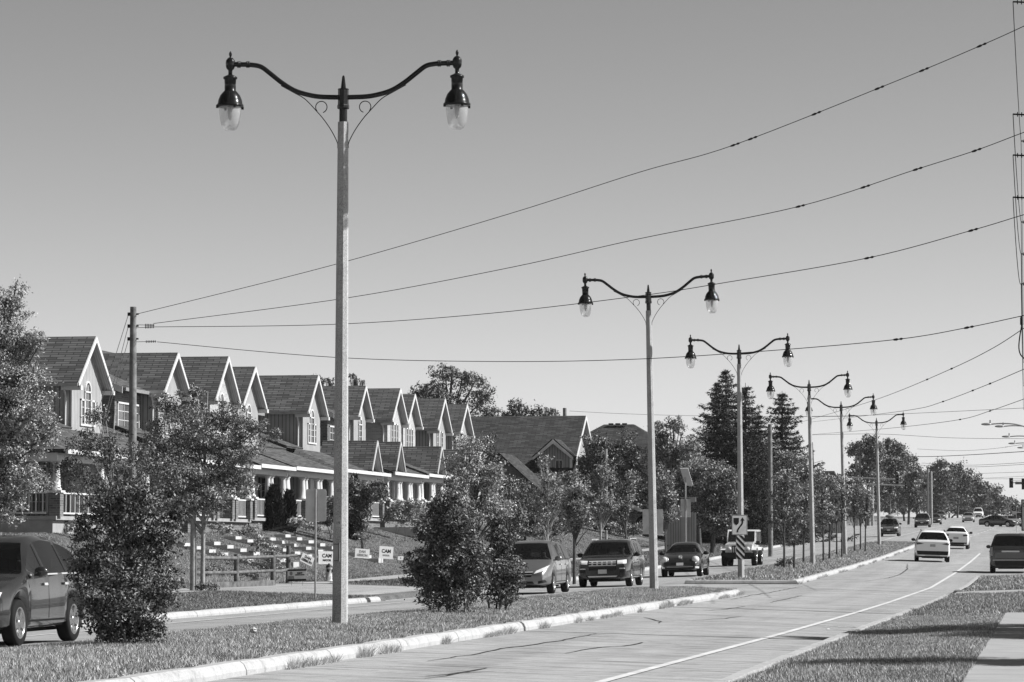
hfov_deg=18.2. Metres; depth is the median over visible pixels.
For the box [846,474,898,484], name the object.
traffic signal
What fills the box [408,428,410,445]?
window
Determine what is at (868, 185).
power line
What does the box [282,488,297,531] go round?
cedar shrub
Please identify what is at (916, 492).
leafy tree
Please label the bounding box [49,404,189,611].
leafy tree
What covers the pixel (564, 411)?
chimney
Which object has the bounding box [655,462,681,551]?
leafy tree
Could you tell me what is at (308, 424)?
window
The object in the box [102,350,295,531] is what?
townhouse
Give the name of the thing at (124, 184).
sky
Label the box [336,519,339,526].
number plate
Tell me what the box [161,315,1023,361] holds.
power line
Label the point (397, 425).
window
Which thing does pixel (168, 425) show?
window
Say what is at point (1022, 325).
power line
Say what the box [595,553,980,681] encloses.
road marking
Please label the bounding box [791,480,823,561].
young tree
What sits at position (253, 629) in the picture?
crumpled paper
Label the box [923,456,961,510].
leafy tree
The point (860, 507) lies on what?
young tree
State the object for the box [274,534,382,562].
garden steps
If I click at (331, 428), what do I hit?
window
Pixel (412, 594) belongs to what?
ground
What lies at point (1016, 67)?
power line
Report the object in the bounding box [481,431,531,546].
leafy tree
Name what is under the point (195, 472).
leafy tree
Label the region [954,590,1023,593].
driveway
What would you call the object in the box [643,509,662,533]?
road sign
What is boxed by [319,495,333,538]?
garden shrub
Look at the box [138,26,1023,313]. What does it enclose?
power line
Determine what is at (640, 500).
leafy tree
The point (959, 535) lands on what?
suv
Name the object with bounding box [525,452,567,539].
leafy tree
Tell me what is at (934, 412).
power line
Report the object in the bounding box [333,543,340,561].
utility box
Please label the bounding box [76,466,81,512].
window
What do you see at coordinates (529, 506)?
leafy tree
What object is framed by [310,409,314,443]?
window
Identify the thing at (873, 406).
street lamp
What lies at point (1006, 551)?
suv
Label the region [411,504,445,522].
garden shrub
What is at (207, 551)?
garden steps
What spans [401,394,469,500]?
townhouse
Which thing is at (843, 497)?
young tree
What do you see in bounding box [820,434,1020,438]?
power line
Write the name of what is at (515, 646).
road crack
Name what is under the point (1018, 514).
suv
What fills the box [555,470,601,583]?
leafy tree
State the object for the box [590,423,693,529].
house
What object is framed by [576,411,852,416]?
power line
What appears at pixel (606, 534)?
utility pole
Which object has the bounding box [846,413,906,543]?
street lamp
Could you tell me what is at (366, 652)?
kerb weeds
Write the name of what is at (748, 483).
leafy tree
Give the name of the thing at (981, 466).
power line
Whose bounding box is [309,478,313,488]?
door
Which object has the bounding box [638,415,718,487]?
leafy tree
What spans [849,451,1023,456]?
power line
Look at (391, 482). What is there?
window
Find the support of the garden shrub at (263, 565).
on the ground at (412, 594)
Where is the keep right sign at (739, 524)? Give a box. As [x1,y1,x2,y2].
[732,515,747,534]
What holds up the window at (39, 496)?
in the townhouse at (76, 365)
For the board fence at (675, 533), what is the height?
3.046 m
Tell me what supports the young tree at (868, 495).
on the ground at (753, 577)
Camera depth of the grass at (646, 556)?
154.07 m
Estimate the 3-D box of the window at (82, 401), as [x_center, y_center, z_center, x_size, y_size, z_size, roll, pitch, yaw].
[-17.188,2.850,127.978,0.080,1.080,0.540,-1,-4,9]
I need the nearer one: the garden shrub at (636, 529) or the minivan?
the minivan
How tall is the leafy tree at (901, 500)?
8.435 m
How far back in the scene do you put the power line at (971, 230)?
93.35 m
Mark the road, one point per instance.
(711, 632)
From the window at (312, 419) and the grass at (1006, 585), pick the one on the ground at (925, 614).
the grass at (1006, 585)
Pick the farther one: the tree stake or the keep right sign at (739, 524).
the keep right sign at (739, 524)
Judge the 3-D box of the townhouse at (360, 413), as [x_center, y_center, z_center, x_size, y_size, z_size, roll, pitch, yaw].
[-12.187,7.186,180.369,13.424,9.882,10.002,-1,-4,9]
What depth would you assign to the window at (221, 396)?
149.64 m
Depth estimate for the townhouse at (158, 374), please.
139.74 m
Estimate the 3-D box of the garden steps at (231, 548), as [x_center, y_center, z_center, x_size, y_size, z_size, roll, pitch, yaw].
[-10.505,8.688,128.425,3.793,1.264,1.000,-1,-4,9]
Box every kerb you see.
[78,589,738,681]
[82,596,380,625]
[487,543,785,587]
[684,544,914,583]
[714,594,948,681]
[953,576,979,592]
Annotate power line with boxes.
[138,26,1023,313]
[153,132,1023,323]
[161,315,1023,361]
[166,214,1023,326]
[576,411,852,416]
[802,328,1023,421]
[814,369,1023,421]
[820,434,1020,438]
[823,399,1022,433]
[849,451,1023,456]
[857,408,1017,415]
[926,444,1022,450]
[926,464,1023,466]
[1013,3,1020,137]
[1013,115,1020,220]
[1013,156,1020,252]
[1013,198,1019,282]
[1021,150,1023,323]
[1021,229,1023,362]
[1021,261,1023,385]
[1021,291,1023,409]
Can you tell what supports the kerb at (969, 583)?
on the road
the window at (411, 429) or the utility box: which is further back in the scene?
the window at (411, 429)
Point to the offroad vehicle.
(753, 549)
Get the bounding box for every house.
[468,416,598,503]
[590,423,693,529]
[807,471,840,532]
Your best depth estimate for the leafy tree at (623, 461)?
234.41 m
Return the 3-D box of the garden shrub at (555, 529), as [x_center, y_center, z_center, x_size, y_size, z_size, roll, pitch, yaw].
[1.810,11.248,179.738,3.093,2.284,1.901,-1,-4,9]
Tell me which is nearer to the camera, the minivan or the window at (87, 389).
the minivan
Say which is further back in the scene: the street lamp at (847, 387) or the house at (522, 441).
the house at (522, 441)
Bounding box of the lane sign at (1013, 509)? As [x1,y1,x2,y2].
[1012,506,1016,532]
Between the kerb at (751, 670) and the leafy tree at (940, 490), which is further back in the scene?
the leafy tree at (940, 490)
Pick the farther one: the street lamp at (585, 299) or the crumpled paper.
the street lamp at (585, 299)
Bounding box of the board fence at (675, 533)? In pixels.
[666,510,695,550]
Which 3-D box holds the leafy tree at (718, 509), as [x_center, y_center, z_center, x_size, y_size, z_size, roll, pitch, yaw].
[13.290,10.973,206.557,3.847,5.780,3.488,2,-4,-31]
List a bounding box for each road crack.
[428,633,595,660]
[429,668,483,675]
[568,642,679,652]
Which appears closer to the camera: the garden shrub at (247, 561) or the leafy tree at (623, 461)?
the garden shrub at (247, 561)
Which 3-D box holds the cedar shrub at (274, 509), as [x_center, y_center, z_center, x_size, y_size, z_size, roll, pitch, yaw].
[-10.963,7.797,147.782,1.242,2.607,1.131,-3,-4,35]
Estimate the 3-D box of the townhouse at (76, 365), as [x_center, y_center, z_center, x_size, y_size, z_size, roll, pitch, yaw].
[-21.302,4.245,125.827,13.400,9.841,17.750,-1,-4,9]
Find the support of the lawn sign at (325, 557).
on the ground at (412, 594)
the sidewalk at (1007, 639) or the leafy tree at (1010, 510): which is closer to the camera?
the sidewalk at (1007, 639)
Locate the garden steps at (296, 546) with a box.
[247,534,322,554]
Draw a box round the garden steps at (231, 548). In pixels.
[205,542,298,567]
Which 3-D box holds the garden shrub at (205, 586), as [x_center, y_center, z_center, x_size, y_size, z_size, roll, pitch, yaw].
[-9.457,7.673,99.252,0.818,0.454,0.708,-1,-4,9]
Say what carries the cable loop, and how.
hanging from the power pole at (1017, 114)
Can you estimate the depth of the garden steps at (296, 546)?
138.98 m
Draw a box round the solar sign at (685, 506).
[680,468,695,541]
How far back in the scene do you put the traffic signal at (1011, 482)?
389.55 m
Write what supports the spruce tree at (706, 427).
on the ground at (412, 594)
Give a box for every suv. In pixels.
[0,535,86,645]
[577,538,644,586]
[583,503,664,529]
[881,518,901,535]
[913,513,931,527]
[945,526,972,548]
[972,508,983,517]
[986,533,1023,572]
[1012,512,1020,518]
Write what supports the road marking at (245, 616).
on the road
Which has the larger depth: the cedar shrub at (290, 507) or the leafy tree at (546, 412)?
the leafy tree at (546, 412)
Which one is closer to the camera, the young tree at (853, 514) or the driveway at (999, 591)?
the driveway at (999, 591)
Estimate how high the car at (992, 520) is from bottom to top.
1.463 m
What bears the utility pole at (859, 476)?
on the road
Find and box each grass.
[85,590,381,618]
[110,572,305,589]
[329,543,773,585]
[726,613,1004,681]
[903,590,1023,615]
[963,574,1023,590]
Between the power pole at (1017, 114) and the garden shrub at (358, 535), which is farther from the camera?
the garden shrub at (358, 535)
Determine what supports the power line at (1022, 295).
attached to the power pole
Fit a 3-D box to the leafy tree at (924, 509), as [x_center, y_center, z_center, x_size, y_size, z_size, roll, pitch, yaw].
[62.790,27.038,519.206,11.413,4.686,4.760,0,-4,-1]
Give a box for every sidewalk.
[87,591,195,595]
[297,546,664,582]
[962,612,1023,681]
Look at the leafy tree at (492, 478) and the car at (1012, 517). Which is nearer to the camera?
the leafy tree at (492, 478)
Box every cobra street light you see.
[981,420,1023,426]
[995,422,1021,427]
[1002,433,1023,437]
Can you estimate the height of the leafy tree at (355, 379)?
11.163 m
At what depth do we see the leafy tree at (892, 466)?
438.71 m
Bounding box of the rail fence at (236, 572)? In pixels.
[196,546,297,588]
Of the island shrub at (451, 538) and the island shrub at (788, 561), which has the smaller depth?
the island shrub at (451, 538)
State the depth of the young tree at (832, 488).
170.26 m
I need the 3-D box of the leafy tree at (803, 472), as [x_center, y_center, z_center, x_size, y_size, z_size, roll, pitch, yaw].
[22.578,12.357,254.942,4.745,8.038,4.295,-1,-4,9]
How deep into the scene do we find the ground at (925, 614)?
78.34 m
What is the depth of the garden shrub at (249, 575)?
111.58 m
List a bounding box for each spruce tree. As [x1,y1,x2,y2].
[657,369,817,544]
[661,382,765,540]
[696,383,809,545]
[724,414,802,546]
[748,393,859,542]
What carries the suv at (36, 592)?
on the road
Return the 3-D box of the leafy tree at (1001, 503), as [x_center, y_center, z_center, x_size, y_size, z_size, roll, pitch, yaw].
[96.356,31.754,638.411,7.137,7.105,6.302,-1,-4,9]
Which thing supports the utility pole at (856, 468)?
on the road
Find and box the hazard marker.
[736,536,744,558]
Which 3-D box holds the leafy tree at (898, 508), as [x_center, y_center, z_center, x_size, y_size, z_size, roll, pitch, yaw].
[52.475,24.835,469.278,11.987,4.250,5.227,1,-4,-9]
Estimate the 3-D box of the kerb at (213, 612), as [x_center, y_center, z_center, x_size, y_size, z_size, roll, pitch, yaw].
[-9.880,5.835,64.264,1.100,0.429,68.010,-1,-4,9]
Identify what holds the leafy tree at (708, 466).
on the ground at (412, 594)
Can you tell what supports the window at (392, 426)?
in the townhouse at (389, 411)
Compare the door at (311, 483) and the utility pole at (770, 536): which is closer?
the door at (311, 483)
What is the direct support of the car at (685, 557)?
on the road
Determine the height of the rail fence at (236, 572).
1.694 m
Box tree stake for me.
[190,511,195,589]
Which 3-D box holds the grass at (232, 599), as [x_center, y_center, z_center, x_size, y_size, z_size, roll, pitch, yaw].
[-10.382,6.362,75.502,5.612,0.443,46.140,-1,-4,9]
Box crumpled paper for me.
[250,627,256,632]
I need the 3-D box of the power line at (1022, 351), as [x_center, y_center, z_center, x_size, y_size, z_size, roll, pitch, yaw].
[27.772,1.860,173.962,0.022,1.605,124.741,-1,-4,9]
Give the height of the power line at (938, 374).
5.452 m
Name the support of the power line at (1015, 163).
attached to the power pole at (1017, 114)
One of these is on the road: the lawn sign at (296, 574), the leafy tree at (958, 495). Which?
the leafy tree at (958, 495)
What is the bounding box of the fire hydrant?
[324,563,332,580]
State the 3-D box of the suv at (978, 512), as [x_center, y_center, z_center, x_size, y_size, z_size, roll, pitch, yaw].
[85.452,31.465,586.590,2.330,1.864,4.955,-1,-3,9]
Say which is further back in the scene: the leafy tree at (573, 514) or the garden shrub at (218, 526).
the garden shrub at (218, 526)
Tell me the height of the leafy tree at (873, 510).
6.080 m
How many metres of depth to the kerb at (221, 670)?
43.59 m
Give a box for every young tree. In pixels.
[762,469,805,567]
[786,506,806,567]
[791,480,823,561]
[813,466,835,560]
[822,472,843,558]
[826,475,846,554]
[834,476,852,557]
[847,479,863,550]
[852,486,868,548]
[857,484,875,550]
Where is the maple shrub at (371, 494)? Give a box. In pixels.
[326,475,398,548]
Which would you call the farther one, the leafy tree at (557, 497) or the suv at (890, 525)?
the suv at (890, 525)
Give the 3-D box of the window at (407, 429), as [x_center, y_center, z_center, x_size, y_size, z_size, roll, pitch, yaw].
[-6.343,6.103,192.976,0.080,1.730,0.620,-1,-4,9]
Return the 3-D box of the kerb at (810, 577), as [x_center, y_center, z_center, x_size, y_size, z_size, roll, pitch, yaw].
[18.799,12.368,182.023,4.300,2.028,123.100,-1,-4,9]
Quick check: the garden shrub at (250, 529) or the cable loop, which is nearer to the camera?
the cable loop
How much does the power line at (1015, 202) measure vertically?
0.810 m
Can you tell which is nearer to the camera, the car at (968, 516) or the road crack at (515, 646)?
the road crack at (515, 646)
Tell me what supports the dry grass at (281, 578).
on the ground at (412, 594)
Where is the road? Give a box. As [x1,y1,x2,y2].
[0,517,1023,681]
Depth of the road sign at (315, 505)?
92.90 m
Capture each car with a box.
[659,542,709,576]
[911,529,952,561]
[933,514,942,523]
[936,511,946,519]
[961,512,975,521]
[979,515,1019,526]
[999,515,1020,526]
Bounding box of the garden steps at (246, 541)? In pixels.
[224,536,332,565]
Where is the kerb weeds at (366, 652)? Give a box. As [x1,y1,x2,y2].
[284,590,744,669]
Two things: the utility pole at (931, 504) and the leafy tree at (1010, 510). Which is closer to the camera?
the utility pole at (931, 504)
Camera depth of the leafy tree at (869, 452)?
429.62 m
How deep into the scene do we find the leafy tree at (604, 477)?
149.78 m
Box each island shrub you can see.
[62,475,195,643]
[398,473,497,612]
[480,505,528,609]
[774,556,792,566]
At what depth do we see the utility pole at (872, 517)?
429.41 m
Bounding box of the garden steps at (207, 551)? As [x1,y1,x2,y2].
[174,543,270,566]
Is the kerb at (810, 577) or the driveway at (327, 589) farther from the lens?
the kerb at (810, 577)
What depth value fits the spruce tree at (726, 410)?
249.63 m
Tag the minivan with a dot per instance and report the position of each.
(548, 564)
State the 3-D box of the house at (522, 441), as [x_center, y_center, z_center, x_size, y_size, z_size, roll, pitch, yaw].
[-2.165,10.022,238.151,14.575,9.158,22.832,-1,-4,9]
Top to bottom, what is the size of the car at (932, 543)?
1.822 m
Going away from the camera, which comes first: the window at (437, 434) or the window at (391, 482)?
the window at (391, 482)
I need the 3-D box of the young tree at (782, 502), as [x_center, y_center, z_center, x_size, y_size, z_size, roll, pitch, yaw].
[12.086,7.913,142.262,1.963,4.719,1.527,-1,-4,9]
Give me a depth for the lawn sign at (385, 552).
129.71 m
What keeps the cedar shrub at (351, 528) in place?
on the ground at (412, 594)
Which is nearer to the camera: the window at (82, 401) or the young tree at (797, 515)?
the window at (82, 401)
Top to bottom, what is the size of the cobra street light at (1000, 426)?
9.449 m
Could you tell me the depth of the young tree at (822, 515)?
163.10 m
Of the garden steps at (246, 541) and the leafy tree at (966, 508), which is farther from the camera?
the leafy tree at (966, 508)
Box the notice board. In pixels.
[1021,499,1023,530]
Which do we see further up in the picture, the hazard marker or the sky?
the sky
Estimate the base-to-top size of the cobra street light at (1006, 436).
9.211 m
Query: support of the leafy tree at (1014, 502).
on the road
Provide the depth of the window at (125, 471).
136.30 m
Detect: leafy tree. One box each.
[0,274,67,528]
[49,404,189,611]
[129,383,283,589]
[313,373,334,385]
[348,373,364,385]
[407,363,502,415]
[437,434,517,572]
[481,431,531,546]
[495,483,573,525]
[500,398,539,415]
[500,477,568,540]
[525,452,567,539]
[532,399,559,415]
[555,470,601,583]
[573,427,647,533]
[579,458,623,539]
[609,470,643,538]
[619,466,696,531]
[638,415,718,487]
[643,453,733,545]
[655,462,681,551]
[688,466,749,552]
[735,463,801,529]
[772,447,819,529]
[813,472,876,537]
[840,432,886,525]
[847,501,907,523]
[869,437,915,513]
[875,500,933,520]
[888,472,935,514]
[894,454,929,524]
[918,503,1000,517]
[922,469,983,517]
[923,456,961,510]
[944,458,979,517]
[959,471,996,512]
[984,483,1011,515]
[985,493,1020,516]
[1006,495,1020,511]
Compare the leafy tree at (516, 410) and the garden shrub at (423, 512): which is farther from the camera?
the leafy tree at (516, 410)
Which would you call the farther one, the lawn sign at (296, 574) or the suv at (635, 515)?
the suv at (635, 515)
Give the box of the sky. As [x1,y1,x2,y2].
[0,0,1023,517]
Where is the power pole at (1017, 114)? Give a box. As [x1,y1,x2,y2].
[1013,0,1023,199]
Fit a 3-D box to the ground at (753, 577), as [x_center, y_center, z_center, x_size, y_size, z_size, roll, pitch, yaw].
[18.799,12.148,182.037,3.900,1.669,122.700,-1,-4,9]
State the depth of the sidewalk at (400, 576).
129.17 m
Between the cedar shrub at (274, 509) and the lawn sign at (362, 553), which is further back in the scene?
the cedar shrub at (274, 509)
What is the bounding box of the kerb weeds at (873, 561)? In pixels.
[797,549,908,583]
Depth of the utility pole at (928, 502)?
429.44 m
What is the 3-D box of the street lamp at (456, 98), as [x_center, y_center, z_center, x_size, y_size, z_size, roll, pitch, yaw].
[-2.808,0.079,52.784,4.236,9.825,0.456,0,-4,3]
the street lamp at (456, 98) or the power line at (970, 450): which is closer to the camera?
the street lamp at (456, 98)
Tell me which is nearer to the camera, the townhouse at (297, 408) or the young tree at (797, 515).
the young tree at (797, 515)
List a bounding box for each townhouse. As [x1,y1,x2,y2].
[0,336,192,533]
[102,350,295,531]
[102,352,260,532]
[232,366,333,530]
[258,375,390,528]
[320,386,428,526]
[366,388,449,525]
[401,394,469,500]
[415,398,490,523]
[446,404,516,502]
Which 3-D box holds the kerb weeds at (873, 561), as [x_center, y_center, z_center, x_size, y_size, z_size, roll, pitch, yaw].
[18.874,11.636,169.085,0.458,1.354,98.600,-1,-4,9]
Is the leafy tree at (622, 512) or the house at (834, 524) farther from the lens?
the house at (834, 524)
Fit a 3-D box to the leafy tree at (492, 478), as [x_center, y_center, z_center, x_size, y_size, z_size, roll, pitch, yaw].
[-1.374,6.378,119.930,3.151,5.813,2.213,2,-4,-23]
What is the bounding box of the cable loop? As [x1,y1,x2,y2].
[1018,316,1023,358]
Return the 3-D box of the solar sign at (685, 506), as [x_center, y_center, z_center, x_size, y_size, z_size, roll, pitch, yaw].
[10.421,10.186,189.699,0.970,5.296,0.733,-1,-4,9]
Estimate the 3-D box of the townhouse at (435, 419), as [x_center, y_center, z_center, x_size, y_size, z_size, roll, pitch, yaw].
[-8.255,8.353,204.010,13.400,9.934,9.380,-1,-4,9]
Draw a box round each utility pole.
[92,307,138,552]
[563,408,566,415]
[605,449,607,538]
[768,424,772,556]
[855,456,857,525]
[859,453,861,525]
[871,460,873,525]
[927,469,929,515]
[930,471,932,524]
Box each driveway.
[168,584,437,600]
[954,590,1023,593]
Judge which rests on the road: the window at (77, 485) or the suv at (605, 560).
the suv at (605, 560)
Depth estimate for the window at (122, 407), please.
136.55 m
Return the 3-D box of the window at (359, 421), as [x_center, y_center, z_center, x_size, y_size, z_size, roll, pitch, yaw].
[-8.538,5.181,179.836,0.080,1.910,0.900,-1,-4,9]
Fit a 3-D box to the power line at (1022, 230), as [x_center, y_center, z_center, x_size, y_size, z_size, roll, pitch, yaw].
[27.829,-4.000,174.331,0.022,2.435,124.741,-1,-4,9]
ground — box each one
[1,514,914,616]
[1,591,721,680]
[695,543,914,579]
[758,575,1023,681]
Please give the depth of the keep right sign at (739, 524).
123.49 m
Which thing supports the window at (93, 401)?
in the townhouse at (76, 365)
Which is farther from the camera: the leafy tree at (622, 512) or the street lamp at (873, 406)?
the street lamp at (873, 406)
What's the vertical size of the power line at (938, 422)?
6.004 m
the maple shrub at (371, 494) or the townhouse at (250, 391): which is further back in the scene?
the townhouse at (250, 391)
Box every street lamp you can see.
[216,50,470,623]
[578,269,719,588]
[685,333,793,576]
[766,370,851,562]
[805,394,877,553]
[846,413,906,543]
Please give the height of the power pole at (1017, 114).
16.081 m
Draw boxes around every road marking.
[29,600,421,635]
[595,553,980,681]
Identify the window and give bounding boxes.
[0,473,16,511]
[30,465,47,512]
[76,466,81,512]
[80,398,84,425]
[84,381,91,426]
[91,400,95,426]
[117,401,139,430]
[117,470,137,508]
[164,416,170,433]
[219,392,223,411]
[246,404,250,441]
[260,477,273,512]
[307,423,310,443]
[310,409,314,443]
[314,424,316,444]
[329,425,333,440]
[358,416,361,440]
[390,481,392,499]
[391,425,393,441]
[394,424,395,441]
[396,424,398,441]
[406,428,408,445]
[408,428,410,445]
[411,429,412,445]
[436,433,438,445]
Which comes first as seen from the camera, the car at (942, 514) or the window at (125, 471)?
the window at (125, 471)
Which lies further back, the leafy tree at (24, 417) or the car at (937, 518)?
the car at (937, 518)
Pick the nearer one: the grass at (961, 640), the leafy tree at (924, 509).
the grass at (961, 640)
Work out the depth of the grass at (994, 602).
82.22 m
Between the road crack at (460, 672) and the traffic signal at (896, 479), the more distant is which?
the traffic signal at (896, 479)
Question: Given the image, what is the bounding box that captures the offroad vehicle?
[721,530,763,565]
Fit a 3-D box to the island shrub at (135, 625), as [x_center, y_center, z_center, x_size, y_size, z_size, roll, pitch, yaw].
[-4.985,2.933,41.863,1.561,2.373,1.535,3,-5,-42]
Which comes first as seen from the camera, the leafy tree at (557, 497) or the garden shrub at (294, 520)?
the garden shrub at (294, 520)
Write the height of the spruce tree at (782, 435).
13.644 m
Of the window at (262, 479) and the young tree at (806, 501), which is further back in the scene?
the window at (262, 479)
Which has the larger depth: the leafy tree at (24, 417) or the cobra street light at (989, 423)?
the cobra street light at (989, 423)
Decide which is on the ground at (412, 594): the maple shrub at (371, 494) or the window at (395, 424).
the maple shrub at (371, 494)
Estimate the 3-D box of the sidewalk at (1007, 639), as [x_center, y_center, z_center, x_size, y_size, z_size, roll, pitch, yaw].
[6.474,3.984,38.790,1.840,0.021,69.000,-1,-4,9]
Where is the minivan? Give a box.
[494,539,570,593]
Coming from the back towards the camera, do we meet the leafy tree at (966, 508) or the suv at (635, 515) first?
the leafy tree at (966, 508)
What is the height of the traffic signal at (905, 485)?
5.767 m
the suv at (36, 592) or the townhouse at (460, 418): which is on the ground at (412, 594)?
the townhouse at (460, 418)
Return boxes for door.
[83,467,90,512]
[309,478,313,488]
[393,482,395,499]
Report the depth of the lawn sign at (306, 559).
124.70 m
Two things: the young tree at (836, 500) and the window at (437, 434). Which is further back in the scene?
the window at (437, 434)
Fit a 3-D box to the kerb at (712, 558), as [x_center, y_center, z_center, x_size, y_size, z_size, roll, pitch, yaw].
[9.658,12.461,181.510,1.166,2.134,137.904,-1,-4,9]
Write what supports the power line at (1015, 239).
attached to the power pole at (1017, 114)
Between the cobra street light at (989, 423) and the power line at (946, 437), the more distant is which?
the power line at (946, 437)
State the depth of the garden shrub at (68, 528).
117.63 m
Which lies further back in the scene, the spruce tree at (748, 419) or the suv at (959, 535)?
the spruce tree at (748, 419)
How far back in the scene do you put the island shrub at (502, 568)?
64.21 m
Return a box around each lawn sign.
[287,569,305,584]
[299,553,313,571]
[318,551,332,574]
[355,548,369,574]
[379,546,392,576]
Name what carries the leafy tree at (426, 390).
on the ground at (412, 594)
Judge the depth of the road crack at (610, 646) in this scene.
51.05 m
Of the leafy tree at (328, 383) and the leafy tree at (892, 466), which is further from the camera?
the leafy tree at (892, 466)
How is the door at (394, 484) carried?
in the townhouse at (389, 411)
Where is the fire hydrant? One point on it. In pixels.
(329, 570)
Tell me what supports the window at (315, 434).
in the townhouse at (297, 408)
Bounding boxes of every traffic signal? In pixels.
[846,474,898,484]
[846,482,906,488]
[1009,478,1014,487]
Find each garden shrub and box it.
[63,520,78,532]
[194,581,219,589]
[205,521,234,544]
[205,562,261,580]
[211,551,253,565]
[232,522,322,534]
[248,532,285,573]
[285,515,313,535]
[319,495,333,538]
[352,530,376,567]
[378,496,424,540]
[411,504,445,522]
[517,522,568,539]
[606,520,642,538]
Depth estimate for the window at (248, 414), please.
154.73 m
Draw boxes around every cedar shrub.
[262,483,286,531]
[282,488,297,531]
[348,473,360,539]
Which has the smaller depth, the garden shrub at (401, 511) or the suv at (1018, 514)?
the garden shrub at (401, 511)
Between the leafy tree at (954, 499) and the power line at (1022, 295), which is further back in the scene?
the leafy tree at (954, 499)
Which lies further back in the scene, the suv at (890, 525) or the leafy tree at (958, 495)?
the leafy tree at (958, 495)
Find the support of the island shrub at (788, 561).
on the ground at (753, 577)
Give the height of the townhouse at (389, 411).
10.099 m
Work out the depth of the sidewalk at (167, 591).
97.36 m
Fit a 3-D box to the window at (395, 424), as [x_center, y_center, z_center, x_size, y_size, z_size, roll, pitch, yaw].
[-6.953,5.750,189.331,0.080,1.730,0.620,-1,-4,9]
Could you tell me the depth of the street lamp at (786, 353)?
123.92 m
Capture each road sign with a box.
[306,489,325,597]
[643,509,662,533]
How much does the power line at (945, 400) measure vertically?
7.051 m

